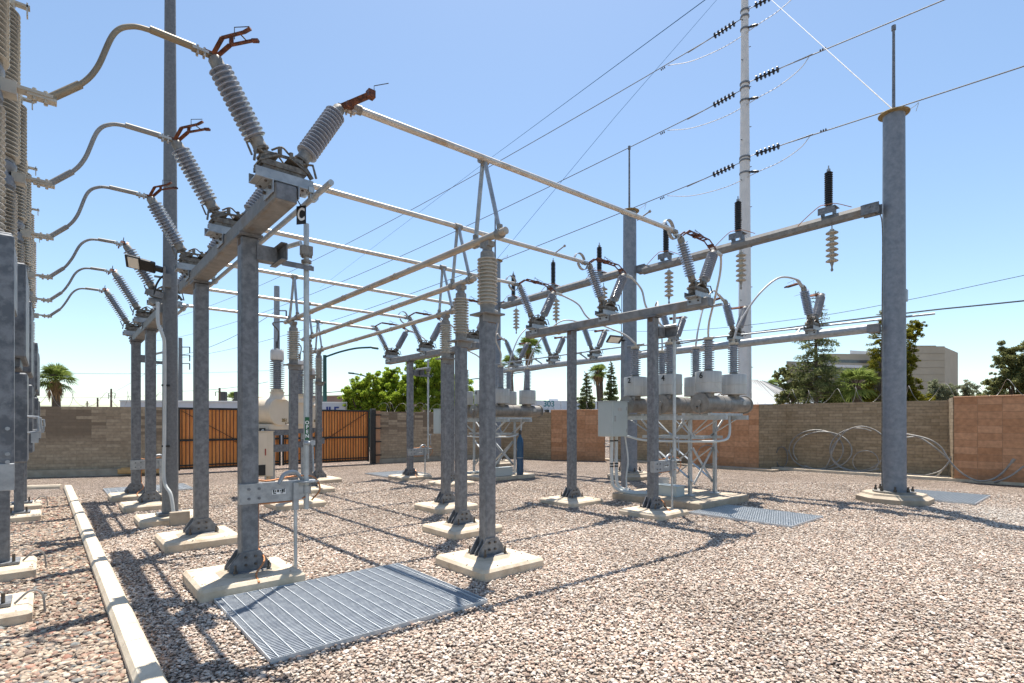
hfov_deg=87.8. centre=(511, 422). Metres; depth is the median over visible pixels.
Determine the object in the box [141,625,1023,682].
gravel
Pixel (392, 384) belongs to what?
tree
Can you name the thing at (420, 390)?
tree
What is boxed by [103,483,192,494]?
grating
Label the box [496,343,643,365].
control pipe
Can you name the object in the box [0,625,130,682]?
gravel
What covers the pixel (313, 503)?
concrete pad
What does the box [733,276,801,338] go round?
jumper cable
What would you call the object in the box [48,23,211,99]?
jumper bar
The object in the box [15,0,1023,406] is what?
sky
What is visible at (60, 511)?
gravel
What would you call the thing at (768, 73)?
strain insulator
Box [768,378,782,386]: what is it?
palm tree
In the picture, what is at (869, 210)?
crossbeam
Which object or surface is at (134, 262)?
flood lamp
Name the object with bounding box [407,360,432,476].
operating gear
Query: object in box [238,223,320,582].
operating gear
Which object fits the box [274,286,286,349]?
bus riser
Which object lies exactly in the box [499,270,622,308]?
crossbeam
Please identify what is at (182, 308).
control pipe
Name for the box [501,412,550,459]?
block wall
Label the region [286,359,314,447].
voltage transformer
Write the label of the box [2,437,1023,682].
ground
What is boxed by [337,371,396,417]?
tree
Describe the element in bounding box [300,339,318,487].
bus support
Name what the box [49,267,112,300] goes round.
jumper bar
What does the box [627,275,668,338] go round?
jumper cable
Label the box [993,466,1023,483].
spare cable
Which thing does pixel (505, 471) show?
cable box
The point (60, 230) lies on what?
jumper bar
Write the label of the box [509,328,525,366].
jumper cable
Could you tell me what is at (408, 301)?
bus pipe
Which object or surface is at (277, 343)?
bushing lead
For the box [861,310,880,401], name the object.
conifer
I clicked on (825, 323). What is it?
street cable
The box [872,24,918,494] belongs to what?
steel pole
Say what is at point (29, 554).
ground wire
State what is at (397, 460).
wall footing
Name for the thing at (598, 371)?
palm tree
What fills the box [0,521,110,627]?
gravel
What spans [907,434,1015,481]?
spare cable
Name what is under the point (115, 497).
concrete pad
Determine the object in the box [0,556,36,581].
concrete pad
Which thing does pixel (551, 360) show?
disconnect switch
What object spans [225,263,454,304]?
bus pipe
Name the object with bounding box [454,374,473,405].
tree
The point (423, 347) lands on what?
disconnect switch
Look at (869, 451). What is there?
spare cable
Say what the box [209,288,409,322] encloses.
bus pipe
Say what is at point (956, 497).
grating
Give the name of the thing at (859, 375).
palm tree
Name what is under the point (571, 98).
static wire
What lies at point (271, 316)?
bus pipe
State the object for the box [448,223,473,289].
bus riser
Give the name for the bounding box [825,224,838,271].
disc string
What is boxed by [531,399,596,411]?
building
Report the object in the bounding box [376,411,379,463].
gate pier
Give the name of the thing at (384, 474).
grating
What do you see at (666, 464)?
operating gear
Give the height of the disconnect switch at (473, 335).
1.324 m
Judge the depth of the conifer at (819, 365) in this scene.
29.78 m
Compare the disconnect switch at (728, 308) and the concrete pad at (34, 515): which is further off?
the disconnect switch at (728, 308)
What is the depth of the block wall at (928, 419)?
17.78 m
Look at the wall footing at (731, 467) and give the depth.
19.34 m
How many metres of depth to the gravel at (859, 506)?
10.89 m
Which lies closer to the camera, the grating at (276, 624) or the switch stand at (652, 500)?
the grating at (276, 624)
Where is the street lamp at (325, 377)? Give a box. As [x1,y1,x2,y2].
[323,346,378,401]
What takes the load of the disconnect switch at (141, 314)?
on the switch stand at (149, 493)
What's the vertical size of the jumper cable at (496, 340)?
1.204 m
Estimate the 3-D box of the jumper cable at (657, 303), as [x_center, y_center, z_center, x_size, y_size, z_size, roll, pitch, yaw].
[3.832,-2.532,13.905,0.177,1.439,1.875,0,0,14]
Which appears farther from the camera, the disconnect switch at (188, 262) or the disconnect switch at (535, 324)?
the disconnect switch at (535, 324)
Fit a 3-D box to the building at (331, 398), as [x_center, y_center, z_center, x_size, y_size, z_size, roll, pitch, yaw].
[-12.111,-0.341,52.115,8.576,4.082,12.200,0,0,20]
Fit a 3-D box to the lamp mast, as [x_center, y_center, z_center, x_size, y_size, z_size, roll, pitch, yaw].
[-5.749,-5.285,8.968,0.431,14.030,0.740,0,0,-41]
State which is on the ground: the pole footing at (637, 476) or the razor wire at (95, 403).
the pole footing at (637, 476)
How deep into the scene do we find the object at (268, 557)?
6.44 m
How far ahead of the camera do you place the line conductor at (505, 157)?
43.74 m
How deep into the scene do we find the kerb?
4.60 m
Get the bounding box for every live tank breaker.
[0,0,56,607]
[10,161,52,514]
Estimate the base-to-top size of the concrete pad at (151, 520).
0.320 m
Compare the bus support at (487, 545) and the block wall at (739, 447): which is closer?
the bus support at (487, 545)
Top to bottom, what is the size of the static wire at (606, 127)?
11.144 m
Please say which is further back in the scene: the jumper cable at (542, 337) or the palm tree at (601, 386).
the palm tree at (601, 386)
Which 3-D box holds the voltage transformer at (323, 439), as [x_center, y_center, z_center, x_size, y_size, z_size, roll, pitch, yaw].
[-6.647,-0.010,17.007,0.950,3.520,1.125,0,0,25]
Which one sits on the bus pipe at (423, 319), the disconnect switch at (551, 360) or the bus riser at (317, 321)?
the bus riser at (317, 321)
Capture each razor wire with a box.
[43,390,160,407]
[378,402,440,411]
[787,383,954,404]
[958,379,1023,395]
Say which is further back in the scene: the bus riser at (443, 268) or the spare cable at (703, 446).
the spare cable at (703, 446)
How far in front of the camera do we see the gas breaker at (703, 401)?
11.52 m
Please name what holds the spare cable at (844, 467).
on the wall footing at (926, 477)
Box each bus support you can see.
[283,321,302,501]
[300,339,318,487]
[313,348,329,478]
[431,310,454,504]
[443,284,478,526]
[464,240,509,560]
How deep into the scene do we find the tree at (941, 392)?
33.73 m
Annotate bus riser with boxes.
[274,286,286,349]
[286,274,300,323]
[302,302,314,339]
[313,319,322,353]
[436,265,453,317]
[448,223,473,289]
[471,159,505,248]
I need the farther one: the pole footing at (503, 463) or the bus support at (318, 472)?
the pole footing at (503, 463)
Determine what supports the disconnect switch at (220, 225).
on the switch stand at (242, 236)
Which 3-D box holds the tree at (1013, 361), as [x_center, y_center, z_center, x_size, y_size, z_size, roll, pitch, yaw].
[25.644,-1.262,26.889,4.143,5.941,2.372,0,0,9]
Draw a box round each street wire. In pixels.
[40,405,85,405]
[70,370,270,373]
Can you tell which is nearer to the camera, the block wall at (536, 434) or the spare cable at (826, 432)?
the spare cable at (826, 432)
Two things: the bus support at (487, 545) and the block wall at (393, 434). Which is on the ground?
the block wall at (393, 434)
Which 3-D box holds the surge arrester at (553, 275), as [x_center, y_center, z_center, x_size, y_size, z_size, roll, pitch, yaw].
[1.413,-5.201,18.932,0.326,1.258,1.129,0,0,-41]
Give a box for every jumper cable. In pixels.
[495,310,501,361]
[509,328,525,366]
[527,319,575,363]
[556,293,634,343]
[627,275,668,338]
[655,301,662,346]
[696,290,723,342]
[707,252,722,333]
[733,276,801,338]
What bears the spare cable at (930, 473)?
on the wall footing at (926, 477)
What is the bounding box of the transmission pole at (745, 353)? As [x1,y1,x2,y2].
[738,0,752,398]
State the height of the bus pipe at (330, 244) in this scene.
0.350 m
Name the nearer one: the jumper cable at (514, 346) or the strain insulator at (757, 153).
the jumper cable at (514, 346)
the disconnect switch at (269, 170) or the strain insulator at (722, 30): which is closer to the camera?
the disconnect switch at (269, 170)
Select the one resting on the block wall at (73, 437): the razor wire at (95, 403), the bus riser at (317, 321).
the razor wire at (95, 403)
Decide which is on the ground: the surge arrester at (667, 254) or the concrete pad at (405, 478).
the concrete pad at (405, 478)
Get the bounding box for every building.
[119,400,346,443]
[313,395,424,411]
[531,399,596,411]
[786,346,957,399]
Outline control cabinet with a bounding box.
[259,431,272,479]
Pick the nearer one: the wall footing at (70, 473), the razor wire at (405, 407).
the wall footing at (70, 473)
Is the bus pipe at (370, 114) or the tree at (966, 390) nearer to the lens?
the bus pipe at (370, 114)
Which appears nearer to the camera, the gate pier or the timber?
the timber
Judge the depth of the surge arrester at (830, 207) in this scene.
12.16 m
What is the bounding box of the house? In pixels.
[715,379,821,404]
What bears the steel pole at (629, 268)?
on the pole footing at (637, 476)
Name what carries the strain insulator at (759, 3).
attached to the transmission pole at (745, 353)
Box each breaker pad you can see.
[467,470,534,480]
[612,488,748,509]
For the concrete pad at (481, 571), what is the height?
0.320 m
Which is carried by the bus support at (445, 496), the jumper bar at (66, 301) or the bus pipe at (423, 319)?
the bus pipe at (423, 319)
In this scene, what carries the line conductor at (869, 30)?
attached to the strain insulator at (768, 73)
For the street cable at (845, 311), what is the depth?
27.41 m
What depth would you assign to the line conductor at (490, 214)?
45.41 m
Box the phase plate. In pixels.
[296,201,305,224]
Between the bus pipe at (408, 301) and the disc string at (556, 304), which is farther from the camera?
the disc string at (556, 304)
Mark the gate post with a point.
(373, 428)
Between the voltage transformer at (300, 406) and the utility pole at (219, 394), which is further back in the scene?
the utility pole at (219, 394)
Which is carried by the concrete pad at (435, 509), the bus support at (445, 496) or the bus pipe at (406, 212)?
the bus support at (445, 496)
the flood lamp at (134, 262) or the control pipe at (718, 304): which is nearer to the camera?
the flood lamp at (134, 262)
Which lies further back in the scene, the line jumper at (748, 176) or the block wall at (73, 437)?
the line jumper at (748, 176)
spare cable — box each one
[697,445,718,464]
[776,447,787,466]
[788,429,843,468]
[793,431,852,469]
[825,426,880,466]
[829,428,880,470]
[830,439,878,471]
[852,450,878,471]
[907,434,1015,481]
[907,436,949,476]
[908,456,951,475]
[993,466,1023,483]
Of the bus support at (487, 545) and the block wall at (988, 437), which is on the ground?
the block wall at (988, 437)
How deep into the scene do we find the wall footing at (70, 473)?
16.66 m
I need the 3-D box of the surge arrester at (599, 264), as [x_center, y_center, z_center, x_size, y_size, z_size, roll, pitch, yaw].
[2.791,-5.216,17.347,0.326,1.258,1.129,0,0,-41]
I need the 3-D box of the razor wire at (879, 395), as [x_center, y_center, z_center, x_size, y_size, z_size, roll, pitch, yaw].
[11.708,-0.899,17.790,0.604,0.608,4.925,0,0,-43]
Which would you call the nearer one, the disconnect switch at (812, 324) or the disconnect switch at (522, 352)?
the disconnect switch at (812, 324)
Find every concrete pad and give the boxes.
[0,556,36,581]
[0,591,33,626]
[10,500,41,510]
[10,509,41,522]
[108,491,161,501]
[119,501,180,512]
[134,509,192,527]
[154,525,236,553]
[182,556,305,602]
[264,496,325,511]
[298,476,341,483]
[309,484,334,493]
[388,473,431,480]
[414,501,477,514]
[422,519,501,540]
[428,480,474,486]
[436,548,542,581]
[540,495,602,507]
[618,506,687,520]
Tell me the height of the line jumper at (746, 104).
1.669 m
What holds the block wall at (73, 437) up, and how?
on the ground
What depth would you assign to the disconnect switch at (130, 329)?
12.13 m
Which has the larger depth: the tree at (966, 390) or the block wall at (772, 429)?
the tree at (966, 390)
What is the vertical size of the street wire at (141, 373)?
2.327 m
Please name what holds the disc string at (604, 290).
hanging from the crossbeam at (604, 277)
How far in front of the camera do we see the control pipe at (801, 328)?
12.88 m
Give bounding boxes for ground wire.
[14,589,45,610]
[22,550,46,566]
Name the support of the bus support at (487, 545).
on the concrete pad at (481, 571)
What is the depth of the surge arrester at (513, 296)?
20.46 m
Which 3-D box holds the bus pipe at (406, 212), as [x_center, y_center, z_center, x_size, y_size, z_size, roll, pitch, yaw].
[-0.642,-3.100,8.420,5.700,0.350,0.318,0,0,-41]
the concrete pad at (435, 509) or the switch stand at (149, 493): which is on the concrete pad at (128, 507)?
the switch stand at (149, 493)
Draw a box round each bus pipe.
[183,304,375,329]
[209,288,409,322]
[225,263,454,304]
[264,229,518,290]
[283,226,508,323]
[301,276,476,340]
[312,308,453,352]
[313,183,588,269]
[354,104,679,239]
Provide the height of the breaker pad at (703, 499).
0.250 m
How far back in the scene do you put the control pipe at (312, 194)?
5.41 m
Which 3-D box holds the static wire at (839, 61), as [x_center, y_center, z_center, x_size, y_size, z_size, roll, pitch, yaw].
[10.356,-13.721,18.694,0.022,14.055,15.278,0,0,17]
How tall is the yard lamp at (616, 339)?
3.819 m
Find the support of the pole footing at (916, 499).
on the ground
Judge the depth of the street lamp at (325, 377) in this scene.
33.92 m
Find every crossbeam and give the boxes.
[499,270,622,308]
[503,354,620,372]
[636,201,881,274]
[639,323,880,358]
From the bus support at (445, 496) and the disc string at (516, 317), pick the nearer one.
the bus support at (445, 496)
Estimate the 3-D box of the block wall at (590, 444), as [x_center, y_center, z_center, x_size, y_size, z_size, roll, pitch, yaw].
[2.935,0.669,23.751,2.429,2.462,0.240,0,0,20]
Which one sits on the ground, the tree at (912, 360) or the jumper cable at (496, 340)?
the tree at (912, 360)
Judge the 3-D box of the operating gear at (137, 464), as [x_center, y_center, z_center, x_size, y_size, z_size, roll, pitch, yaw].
[-8.149,-0.085,12.019,0.468,3.530,0.832,0,0,27]
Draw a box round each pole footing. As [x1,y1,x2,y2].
[478,460,511,466]
[607,471,646,480]
[855,489,934,505]
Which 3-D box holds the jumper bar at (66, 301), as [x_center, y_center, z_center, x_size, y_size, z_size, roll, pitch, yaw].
[-9.545,-2.619,11.644,1.030,0.738,0.060,0,0,-41]
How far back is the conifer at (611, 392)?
37.85 m
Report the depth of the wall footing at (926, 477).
16.73 m
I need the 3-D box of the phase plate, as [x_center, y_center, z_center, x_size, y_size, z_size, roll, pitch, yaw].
[-1.961,-1.969,4.930,0.119,0.268,0.012,0,0,10]
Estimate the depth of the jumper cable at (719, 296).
12.49 m
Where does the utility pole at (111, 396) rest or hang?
on the ground
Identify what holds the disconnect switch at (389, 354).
on the switch stand at (410, 359)
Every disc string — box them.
[513,306,519,333]
[553,295,559,322]
[600,283,607,301]
[664,270,673,303]
[736,252,745,289]
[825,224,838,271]
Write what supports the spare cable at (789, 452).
on the wall footing at (926, 477)
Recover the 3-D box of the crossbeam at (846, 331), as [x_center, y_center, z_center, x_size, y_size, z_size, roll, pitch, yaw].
[5.855,-2.033,13.781,0.240,0.225,6.241,0,0,-41]
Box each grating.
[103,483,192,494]
[214,563,487,664]
[365,470,429,477]
[688,504,822,527]
[909,489,990,504]
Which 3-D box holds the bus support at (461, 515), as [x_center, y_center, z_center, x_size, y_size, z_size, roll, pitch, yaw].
[-0.795,-0.310,8.292,0.591,3.820,0.591,0,0,-41]
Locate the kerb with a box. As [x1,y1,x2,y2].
[27,484,167,682]
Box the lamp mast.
[155,0,189,526]
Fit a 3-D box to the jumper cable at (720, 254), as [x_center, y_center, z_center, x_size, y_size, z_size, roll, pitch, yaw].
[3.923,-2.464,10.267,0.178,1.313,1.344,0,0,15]
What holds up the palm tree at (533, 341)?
on the ground
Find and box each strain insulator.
[660,91,738,134]
[660,163,738,199]
[661,20,738,70]
[749,0,769,8]
[750,47,825,81]
[751,128,826,156]
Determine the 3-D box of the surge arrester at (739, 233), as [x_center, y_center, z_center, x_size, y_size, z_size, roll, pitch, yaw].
[5.822,-5.246,13.860,0.326,1.258,1.129,0,0,-41]
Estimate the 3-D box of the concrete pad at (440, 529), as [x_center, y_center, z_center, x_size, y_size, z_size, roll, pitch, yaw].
[-0.771,1.740,8.234,0.920,0.320,0.900,0,0,-41]
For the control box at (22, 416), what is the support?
in the live tank breaker at (19, 436)
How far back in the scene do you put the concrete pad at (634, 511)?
9.52 m
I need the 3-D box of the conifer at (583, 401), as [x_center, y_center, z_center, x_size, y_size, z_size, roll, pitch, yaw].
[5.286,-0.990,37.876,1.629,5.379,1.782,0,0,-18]
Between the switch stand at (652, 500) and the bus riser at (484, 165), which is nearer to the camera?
the bus riser at (484, 165)
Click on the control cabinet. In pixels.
(266, 453)
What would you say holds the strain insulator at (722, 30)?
attached to the transmission pole at (745, 353)
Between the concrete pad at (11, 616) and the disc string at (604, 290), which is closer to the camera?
the concrete pad at (11, 616)
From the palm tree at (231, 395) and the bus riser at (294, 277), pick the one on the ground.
the palm tree at (231, 395)
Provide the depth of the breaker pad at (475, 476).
15.90 m
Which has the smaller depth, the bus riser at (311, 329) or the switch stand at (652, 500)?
the switch stand at (652, 500)
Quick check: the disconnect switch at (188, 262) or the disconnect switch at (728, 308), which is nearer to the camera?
the disconnect switch at (188, 262)
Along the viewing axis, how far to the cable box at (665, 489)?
11.18 m
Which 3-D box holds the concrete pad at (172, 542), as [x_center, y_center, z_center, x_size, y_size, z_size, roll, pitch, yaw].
[-4.417,1.735,7.489,0.920,0.330,0.950,0,0,-41]
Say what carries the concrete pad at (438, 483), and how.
on the ground
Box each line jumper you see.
[667,56,809,130]
[668,0,790,65]
[677,136,809,196]
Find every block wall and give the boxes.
[27,406,161,469]
[380,411,478,458]
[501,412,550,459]
[551,409,604,460]
[609,413,687,462]
[692,404,758,467]
[759,404,785,468]
[781,400,948,475]
[949,397,953,477]
[953,395,1023,482]
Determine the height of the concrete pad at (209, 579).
0.330 m
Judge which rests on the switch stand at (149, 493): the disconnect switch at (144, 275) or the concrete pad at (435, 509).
the disconnect switch at (144, 275)
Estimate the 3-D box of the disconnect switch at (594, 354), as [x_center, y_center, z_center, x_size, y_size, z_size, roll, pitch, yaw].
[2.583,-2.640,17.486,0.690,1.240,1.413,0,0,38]
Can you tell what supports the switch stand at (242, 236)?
on the concrete pad at (209, 579)
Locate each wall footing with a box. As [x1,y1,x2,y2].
[27,468,159,477]
[380,455,478,462]
[605,458,778,471]
[771,467,1023,485]
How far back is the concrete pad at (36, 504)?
10.27 m
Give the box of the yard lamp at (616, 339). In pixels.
[606,335,630,489]
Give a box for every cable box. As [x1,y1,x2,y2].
[496,466,512,476]
[659,483,685,496]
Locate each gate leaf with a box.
[178,407,280,470]
[282,409,368,465]
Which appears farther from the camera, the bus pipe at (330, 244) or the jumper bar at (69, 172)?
the bus pipe at (330, 244)
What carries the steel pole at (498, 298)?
on the pole footing at (503, 463)
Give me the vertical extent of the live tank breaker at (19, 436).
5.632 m
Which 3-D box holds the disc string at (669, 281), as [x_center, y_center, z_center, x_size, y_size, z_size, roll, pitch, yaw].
[4.533,-3.971,15.362,0.260,1.090,0.260,0,0,-41]
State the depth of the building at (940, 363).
112.00 m
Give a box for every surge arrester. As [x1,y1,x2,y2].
[502,271,518,302]
[541,258,558,291]
[586,243,606,278]
[646,223,677,265]
[715,196,754,246]
[798,166,850,225]
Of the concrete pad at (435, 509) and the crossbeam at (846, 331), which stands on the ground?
the concrete pad at (435, 509)
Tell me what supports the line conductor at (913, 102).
attached to the strain insulator at (757, 153)
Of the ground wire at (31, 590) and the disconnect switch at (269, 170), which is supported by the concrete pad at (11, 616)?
the ground wire at (31, 590)
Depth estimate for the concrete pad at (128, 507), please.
10.16 m
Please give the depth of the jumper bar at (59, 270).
8.51 m
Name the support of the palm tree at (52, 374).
on the ground
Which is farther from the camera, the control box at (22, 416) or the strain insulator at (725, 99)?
the strain insulator at (725, 99)
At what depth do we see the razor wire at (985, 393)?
14.79 m
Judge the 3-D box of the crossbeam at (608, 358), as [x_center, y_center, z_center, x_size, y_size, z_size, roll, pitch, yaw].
[1.577,-2.033,18.702,0.240,0.225,6.161,0,0,-41]
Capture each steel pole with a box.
[494,222,507,460]
[616,145,645,472]
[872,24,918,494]
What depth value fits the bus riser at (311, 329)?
12.87 m
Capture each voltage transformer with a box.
[259,348,288,481]
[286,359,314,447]
[301,368,324,473]
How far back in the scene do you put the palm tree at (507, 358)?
47.80 m
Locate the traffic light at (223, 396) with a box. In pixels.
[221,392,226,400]
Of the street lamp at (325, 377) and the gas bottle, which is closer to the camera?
the gas bottle
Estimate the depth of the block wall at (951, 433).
15.59 m
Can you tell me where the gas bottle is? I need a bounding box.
[516,430,523,474]
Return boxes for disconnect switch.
[97,287,155,339]
[104,266,161,328]
[114,238,184,309]
[136,180,233,280]
[158,119,263,248]
[191,26,388,200]
[370,321,410,361]
[404,311,441,355]
[452,296,478,346]
[498,338,530,368]
[515,278,558,334]
[540,336,566,364]
[582,329,608,360]
[584,257,629,321]
[661,315,687,346]
[673,230,719,305]
[712,296,748,342]
[784,280,824,335]
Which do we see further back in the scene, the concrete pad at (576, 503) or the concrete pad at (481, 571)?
the concrete pad at (576, 503)
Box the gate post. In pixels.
[370,409,380,463]
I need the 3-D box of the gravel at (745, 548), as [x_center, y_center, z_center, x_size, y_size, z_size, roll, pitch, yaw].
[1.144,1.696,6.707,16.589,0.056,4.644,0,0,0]
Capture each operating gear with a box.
[130,351,161,495]
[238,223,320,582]
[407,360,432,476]
[650,314,681,510]
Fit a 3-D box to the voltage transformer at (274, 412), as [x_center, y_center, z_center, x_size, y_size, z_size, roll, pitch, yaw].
[-5.769,-0.010,12.643,0.950,3.520,1.125,0,0,25]
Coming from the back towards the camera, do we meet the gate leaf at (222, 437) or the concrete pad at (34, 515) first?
the gate leaf at (222, 437)
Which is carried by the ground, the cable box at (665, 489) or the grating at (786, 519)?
the grating at (786, 519)
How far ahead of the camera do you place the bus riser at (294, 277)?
10.71 m
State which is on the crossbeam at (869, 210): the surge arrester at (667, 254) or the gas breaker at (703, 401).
the surge arrester at (667, 254)
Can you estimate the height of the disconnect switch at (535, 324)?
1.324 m
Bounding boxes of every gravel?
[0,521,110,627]
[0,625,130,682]
[10,495,74,522]
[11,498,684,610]
[78,482,1023,522]
[90,521,1023,627]
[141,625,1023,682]
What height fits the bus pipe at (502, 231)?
0.186 m
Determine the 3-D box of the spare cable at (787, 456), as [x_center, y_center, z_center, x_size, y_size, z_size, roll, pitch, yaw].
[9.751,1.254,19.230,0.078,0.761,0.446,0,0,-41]
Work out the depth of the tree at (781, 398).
30.84 m
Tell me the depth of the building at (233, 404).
31.23 m
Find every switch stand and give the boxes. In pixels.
[119,304,162,503]
[176,182,296,577]
[385,342,478,481]
[525,296,712,510]
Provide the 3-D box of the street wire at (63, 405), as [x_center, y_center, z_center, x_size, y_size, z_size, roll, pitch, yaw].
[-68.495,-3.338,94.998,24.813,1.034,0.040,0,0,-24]
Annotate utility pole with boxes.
[108,389,115,406]
[178,338,189,399]
[215,388,220,400]
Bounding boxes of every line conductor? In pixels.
[157,114,695,340]
[158,178,704,359]
[184,43,701,314]
[788,0,943,64]
[788,66,1023,142]
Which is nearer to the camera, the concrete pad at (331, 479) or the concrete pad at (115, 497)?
the concrete pad at (115, 497)
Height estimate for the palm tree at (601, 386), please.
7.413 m
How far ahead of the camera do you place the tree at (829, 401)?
32.65 m
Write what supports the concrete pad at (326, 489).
on the ground
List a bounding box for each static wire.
[320,0,704,287]
[497,2,714,258]
[773,1,891,107]
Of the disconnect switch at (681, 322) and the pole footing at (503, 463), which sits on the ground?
the pole footing at (503, 463)
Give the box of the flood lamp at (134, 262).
[124,254,170,298]
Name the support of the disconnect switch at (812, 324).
attached to the crossbeam at (846, 331)
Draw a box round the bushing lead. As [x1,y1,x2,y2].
[272,321,282,347]
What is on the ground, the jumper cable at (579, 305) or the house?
the house
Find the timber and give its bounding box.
[117,467,158,473]
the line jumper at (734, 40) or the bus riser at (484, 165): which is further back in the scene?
the line jumper at (734, 40)
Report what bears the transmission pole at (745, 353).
on the ground
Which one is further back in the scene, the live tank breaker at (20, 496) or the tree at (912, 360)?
the tree at (912, 360)
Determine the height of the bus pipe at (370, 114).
0.350 m
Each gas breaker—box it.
[433,362,543,473]
[597,334,752,495]
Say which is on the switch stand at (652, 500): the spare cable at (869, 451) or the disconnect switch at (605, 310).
the disconnect switch at (605, 310)
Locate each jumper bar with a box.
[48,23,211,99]
[48,122,173,184]
[49,185,147,237]
[49,238,123,276]
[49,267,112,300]
[49,287,105,315]
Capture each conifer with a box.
[577,371,595,409]
[601,361,618,400]
[785,291,850,403]
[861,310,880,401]
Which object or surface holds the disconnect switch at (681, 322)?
on the crossbeam at (846, 331)
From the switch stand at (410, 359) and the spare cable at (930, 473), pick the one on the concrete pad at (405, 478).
the switch stand at (410, 359)
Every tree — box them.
[40,362,80,405]
[227,391,236,400]
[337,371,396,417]
[376,366,414,411]
[402,356,454,411]
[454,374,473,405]
[501,354,516,390]
[514,335,543,405]
[587,365,606,408]
[598,363,608,400]
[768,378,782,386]
[771,364,813,404]
[818,378,868,402]
[832,366,879,401]
[906,320,935,400]
[914,378,955,400]
[946,379,989,396]
[976,340,1023,395]
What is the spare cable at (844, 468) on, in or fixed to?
on the wall footing at (926, 477)
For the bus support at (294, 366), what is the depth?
10.72 m
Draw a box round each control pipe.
[156,303,188,332]
[209,179,333,287]
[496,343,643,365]
[558,303,722,334]
[631,313,934,346]
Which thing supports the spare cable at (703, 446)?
on the wall footing at (731, 467)
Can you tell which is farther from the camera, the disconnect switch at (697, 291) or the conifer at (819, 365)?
the conifer at (819, 365)
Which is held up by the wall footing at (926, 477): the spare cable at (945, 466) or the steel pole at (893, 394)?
the spare cable at (945, 466)
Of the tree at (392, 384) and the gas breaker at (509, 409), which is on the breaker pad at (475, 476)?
the gas breaker at (509, 409)
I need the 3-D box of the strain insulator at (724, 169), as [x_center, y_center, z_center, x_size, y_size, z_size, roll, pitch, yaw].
[11.882,-15.391,33.998,5.281,0.887,0.357,0,0,43]
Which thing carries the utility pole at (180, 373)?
on the ground
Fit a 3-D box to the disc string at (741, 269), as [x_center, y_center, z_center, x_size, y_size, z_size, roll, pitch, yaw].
[5.924,-3.983,13.762,0.260,1.090,0.260,0,0,-41]
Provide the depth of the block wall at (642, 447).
22.12 m
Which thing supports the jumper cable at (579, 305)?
attached to the gas breaker at (703, 401)
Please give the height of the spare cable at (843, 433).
1.427 m
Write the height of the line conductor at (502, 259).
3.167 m
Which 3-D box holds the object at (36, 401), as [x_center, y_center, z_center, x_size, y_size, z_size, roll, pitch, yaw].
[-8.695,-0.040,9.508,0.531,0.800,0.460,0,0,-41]
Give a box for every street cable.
[284,300,1023,395]
[580,275,1023,331]

